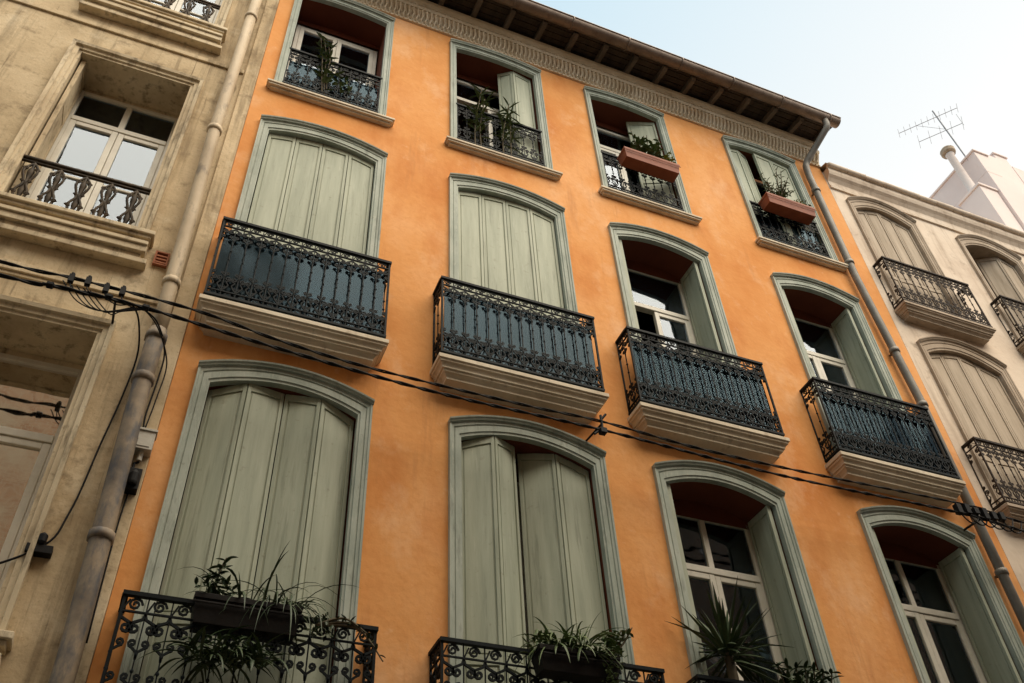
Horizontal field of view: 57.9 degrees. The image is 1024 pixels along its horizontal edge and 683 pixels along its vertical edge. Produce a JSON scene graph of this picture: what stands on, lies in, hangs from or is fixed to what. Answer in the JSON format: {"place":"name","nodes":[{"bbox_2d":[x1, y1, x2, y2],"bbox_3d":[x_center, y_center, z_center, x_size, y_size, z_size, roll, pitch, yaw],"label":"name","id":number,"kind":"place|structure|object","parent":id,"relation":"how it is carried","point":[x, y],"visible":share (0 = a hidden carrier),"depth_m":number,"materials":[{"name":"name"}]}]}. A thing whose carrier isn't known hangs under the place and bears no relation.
{"place":"outdoors","nodes":[
{"label":"outdoors","id":0,"kind":"place"},
{"bbox_2d":[533,0,1023,197],"label":"sky","id":1,"kind":"structure","parent":0,"point":[882,67],"materials":[{"name":"white"}]},
{"bbox_2d":[820,162,1023,591],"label":"plaster building","id":2,"kind":"structure","parent":0,"point":[948,280],"depth_m":13.29,"materials":[{"name":"beige paint"}]},
{"bbox_2d":[846,196,996,345],"bbox_3d":[6.006,-1.214,13.948,1.640,3.001,0.323,14,-47,-18],"label":"window","id":3,"kind":"structure","parent":2,"relation":"in","point":[923,296],"depth_m":13.68,"materials":[{"name":"beige wood"}]},
{"bbox_2d":[916,336,1023,529],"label":"window","id":4,"kind":"structure","parent":2,"relation":"in","point":[987,408],"depth_m":12.02,"materials":[{"name":"beige wood"}]},
{"bbox_2d":[955,234,1023,355],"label":"window","id":5,"kind":"structure","parent":2,"relation":"in","point":[1005,288],"depth_m":15.25,"materials":[{"name":"beige wood"}]},
{"bbox_2d":[929,145,1023,231],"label":"building","id":6,"kind":"structure","parent":0,"point":[987,186],"depth_m":19.14,"materials":[{"name":"white paint"}]},
{"bbox_2d":[898,104,967,159],"bbox_3d":[9.444,-4.339,20.277,1.301,2.271,0.399,-23,-48,19],"label":"tv antenna","id":7,"kind":"object","parent":6,"relation":"attached to","point":[946,130],"visible":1,"depth_m":20.59,"materials":[{"name":"metal"}]},
{"label":"ground","id":8,"kind":"structure","parent":0,"visible":0},
{"bbox_2d":[0,0,279,682],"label":"stone building","id":9,"kind":"structure","parent":8,"relation":"on","point":[122,122],"depth_m":7.90,"materials":[{"name":"beige stone"}]},
{"bbox_2d":[24,532,53,558],"bbox_3d":[-3.075,1.322,6.040,0.160,0.150,0.088,14,-47,-18],"label":"wire bracket","id":10,"kind":"object","parent":9,"relation":"attached to","point":[42,550],"visible":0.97,"depth_m":6.01,"materials":[{"name":"black plastic"}]},
{"bbox_2d":[0,294,116,664],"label":"window","id":11,"kind":"structure","parent":9,"relation":"in","point":[43,405],"depth_m":6.97,"materials":[{"name":"beige stone"}]},
{"bbox_2d":[0,305,166,642],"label":"drop wire","id":12,"kind":"object","parent":9,"relation":"attached to","point":[99,446],"visible":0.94,"depth_m":6.80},
{"bbox_2d":[0,38,203,270],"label":"window","id":13,"kind":"structure","parent":9,"relation":"in","point":[93,183],"depth_m":8.95,"materials":[{"name":"beige stone"}]},
{"bbox_2d":[124,461,142,494],"bbox_3d":[-2.686,0.947,6.582,0.090,0.267,0.117,14,-47,-18],"label":"junction box","id":14,"kind":"object","parent":9,"relation":"attached to","point":[133,480],"visible":0.96,"depth_m":6.51,"materials":[{"name":"black plastic"}]},
{"bbox_2d":[134,427,157,461],"bbox_3d":[-2.700,0.767,6.764,0.150,0.260,0.109,14,-47,-18],"label":"junction box","id":15,"kind":"object","parent":9,"relation":"attached to","point":[147,438],"visible":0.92,"depth_m":6.75,"materials":[{"name":"white plastic"}]},
{"bbox_2d":[79,0,232,54],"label":"window","id":16,"kind":"structure","parent":9,"relation":"in","point":[199,24],"depth_m":10.52,"materials":[{"name":"beige stone"}]},
{"bbox_2d":[86,0,1023,682],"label":"apartment building","id":17,"kind":"structure","parent":8,"relation":"on","point":[386,214],"depth_m":9.18,"materials":[{"name":"orange paint"}]},
{"bbox_2d":[136,625,291,682],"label":"spider plant","id":18,"kind":"object","parent":17,"relation":"on","point":[253,656],"visible":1,"depth_m":5.71,"materials":[{"name":"green plant"}]},
{"bbox_2d":[116,359,374,682],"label":"window","id":19,"kind":"structure","parent":17,"relation":"in","point":[223,507],"depth_m":7.00,"materials":[{"name":"green paint"}]},
{"bbox_2d":[189,591,302,645],"bbox_3d":[-1.749,1.825,6.062,0.708,0.200,0.208,14,-47,-18],"label":"flower box","id":20,"kind":"object","parent":17,"relation":"attached to","point":[207,608],"visible":0.81,"depth_m":6.00,"materials":[{"name":"plastic"}]},
{"bbox_2d":[184,541,355,662],"bbox_3d":[-1.655,1.812,6.209,1.243,0.752,0.815,14,-47,-18],"label":"spider plant","id":21,"kind":"object","parent":20,"relation":"in","point":[212,587],"visible":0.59,"depth_m":6.17,"materials":[{"name":"green plant"}]},
{"bbox_2d":[302,612,385,661],"bbox_3d":[-1.125,1.979,6.162,0.578,0.307,0.190,14,-47,-18],"label":"trailing plant","id":22,"kind":"object","parent":20,"relation":"hanging from","point":[331,623],"visible":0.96,"depth_m":6.19,"materials":[{"name":"green plant"}]},
{"bbox_2d":[232,114,387,269],"bbox_3d":[-2.029,-1.185,9.298,1.432,3.286,0.167,14,-47,-18],"label":"window","id":23,"kind":"structure","parent":17,"relation":"in","point":[339,219],"depth_m":9.77,"materials":[{"name":"green paint"}]},
{"bbox_2d":[266,0,395,127],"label":"window","id":24,"kind":"structure","parent":17,"relation":"in","point":[295,77],"depth_m":11.42,"materials":[{"name":"grey paint"}]},
{"bbox_2d":[312,32,357,94],"bbox_3d":[-2.178,-3.327,11.302,0.610,1.362,0.282,14,-47,-18],"label":"climbing plant","id":25,"kind":"object","parent":17,"relation":"on","point":[325,78],"visible":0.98,"depth_m":11.28,"materials":[{"name":"green plant"}]},
{"bbox_2d":[462,84,524,155],"bbox_3d":[-0.246,-2.840,11.922,0.887,1.351,0.503,14,-47,-18],"label":"oleander plant","id":26,"kind":"object","parent":17,"relation":"on","point":[500,116],"visible":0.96,"depth_m":11.90,"materials":[{"name":"green plant"}]},
{"bbox_2d":[444,38,562,180],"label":"window","id":27,"kind":"structure","parent":17,"relation":"in","point":[512,86],"depth_m":12.48,"materials":[{"name":"green paint"}]},
{"bbox_2d":[0,273,1023,531],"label":"overhead cable","id":28,"kind":"object","parent":17,"relation":"attached to","point":[122,301],"visible":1,"depth_m":7.90,"materials":[{"name":"black rubber"}]},
{"bbox_2d":[0,260,1023,522],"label":"overhead cable","id":29,"kind":"object","parent":17,"relation":"attached to","point":[458,388],"visible":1,"depth_m":7.95,"materials":[{"name":"black rubber"}]},
{"bbox_2d":[45,272,149,323],"bbox_3d":[-3.203,-0.358,7.166,0.640,0.356,0.479,46,-63,-38],"label":"cable clamp","id":30,"kind":"object","parent":29,"relation":"attached to","point":[87,284],"visible":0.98,"depth_m":7.16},
{"bbox_2d":[449,173,579,323],"bbox_3d":[0.002,-0.665,9.963,1.472,3.286,0.167,14,-47,-18],"label":"window","id":31,"kind":"structure","parent":17,"relation":"in","point":[503,245],"depth_m":10.45,"materials":[{"name":"green paint"}]},
{"bbox_2d":[448,415,637,682],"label":"window","id":32,"kind":"structure","parent":17,"relation":"in","point":[488,596],"depth_m":7.77,"materials":[{"name":"green paint"}]},
{"bbox_2d":[530,643,621,682],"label":"flower box","id":33,"kind":"object","parent":17,"relation":"attached to","point":[558,665],"visible":0.77,"depth_m":6.55,"materials":[{"name":"plastic"}]},
{"bbox_2d":[512,613,626,682],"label":"spider plant","id":34,"kind":"object","parent":33,"relation":"in","point":[550,638],"visible":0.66,"depth_m":6.66,"materials":[{"name":"green plant"}]},
{"bbox_2d":[591,628,633,682],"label":"trailing plant","id":35,"kind":"object","parent":33,"relation":"in","point":[610,643],"visible":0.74,"depth_m":6.79,"materials":[{"name":"green plant"}]},
{"bbox_2d":[585,413,607,440],"bbox_3d":[0.731,0.867,8.495,0.157,0.274,0.409,14,-47,-18],"label":"cable clamp","id":36,"kind":"object","parent":17,"relation":"attached to","point":[603,431],"visible":1,"depth_m":8.37,"materials":[{"name":"black metal"}]},
{"bbox_2d":[583,86,701,224],"bbox_3d":[1.675,-2.554,13.110,1.500,2.696,0.530,14,-47,-18],"label":"window","id":37,"kind":"structure","parent":17,"relation":"in","point":[618,182],"depth_m":12.95,"materials":[{"name":"grey paint"}]},
{"bbox_2d":[617,146,680,182],"bbox_3d":[1.871,-2.396,12.587,0.868,0.190,0.228,14,-47,-18],"label":"flower box","id":38,"kind":"object","parent":17,"relation":"attached to","point":[645,163],"visible":1,"depth_m":12.51,"materials":[{"name":"ceramic"}]},
{"bbox_2d":[628,131,663,158],"bbox_3d":[1.861,-2.666,12.818,0.553,0.565,0.356,14,-47,-18],"label":"potted plant","id":39,"kind":"object","parent":38,"relation":"on","point":[655,149],"visible":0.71,"depth_m":12.75,"materials":[{"name":"green plant"}]},
{"bbox_2d":[661,151,675,162],"bbox_3d":[2.168,-2.502,12.827,0.212,0.299,0.292,-34,-52,27],"label":"flowering plant","id":40,"kind":"object","parent":38,"relation":"on","point":[666,157],"visible":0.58,"depth_m":12.79,"materials":[{"name":"green plant"}]},
{"bbox_2d":[608,222,740,366],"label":"window","id":41,"kind":"structure","parent":17,"relation":"in","point":[682,312],"depth_m":11.36,"materials":[{"name":"green paint"}]},
{"bbox_2d":[666,576,794,682],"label":"yucca plant","id":42,"kind":"object","parent":17,"relation":"on","point":[729,643],"visible":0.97,"depth_m":7.42,"materials":[{"name":"green plant"}]},
{"bbox_2d":[652,460,839,682],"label":"window","id":43,"kind":"structure","parent":17,"relation":"in","point":[701,553],"depth_m":8.68,"materials":[{"name":"green paint"}]},
{"bbox_2d":[721,135,848,271],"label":"window","id":44,"kind":"structure","parent":17,"relation":"in","point":[775,232],"depth_m":13.54,"materials":[{"name":"grey paint"}]},
{"bbox_2d":[758,192,816,224],"bbox_3d":[3.982,-1.905,13.329,0.848,0.190,0.228,14,-47,-18],"label":"flower box","id":45,"kind":"object","parent":17,"relation":"attached to","point":[786,208],"visible":1,"depth_m":13.26,"materials":[{"name":"ceramic"}]},
{"bbox_2d":[758,167,794,197],"bbox_3d":[3.903,-2.241,13.519,0.583,0.592,0.383,14,-47,-18],"label":"fern plant","id":46,"kind":"object","parent":45,"relation":"in","point":[781,192],"visible":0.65,"depth_m":13.53,"materials":[{"name":"green plant"}]},
{"bbox_2d":[769,657,842,682],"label":"leafy plant","id":47,"kind":"object","parent":17,"relation":"on","point":[806,676],"visible":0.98,"depth_m":7.44,"materials":[{"name":"green plant"}]},
{"bbox_2d":[770,272,905,450],"bbox_3d":[4.025,0.498,11.419,1.392,3.286,0.522,14,-47,-18],"label":"window","id":48,"kind":"structure","parent":17,"relation":"in","point":[839,354],"depth_m":12.04,"materials":[{"name":"grey paint"}]},
{"bbox_2d":[857,505,1023,682],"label":"window","id":49,"kind":"structure","parent":17,"relation":"in","point":[949,631],"depth_m":9.47,"materials":[{"name":"grey paint"}]},
{"bbox_2d":[952,503,1021,533],"bbox_3d":[4.980,1.996,9.845,0.917,0.242,0.409,14,-47,-18],"label":"cable clamp","id":50,"kind":"object","parent":17,"relation":"attached to","point":[981,511],"visible":1,"depth_m":9.70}
]}

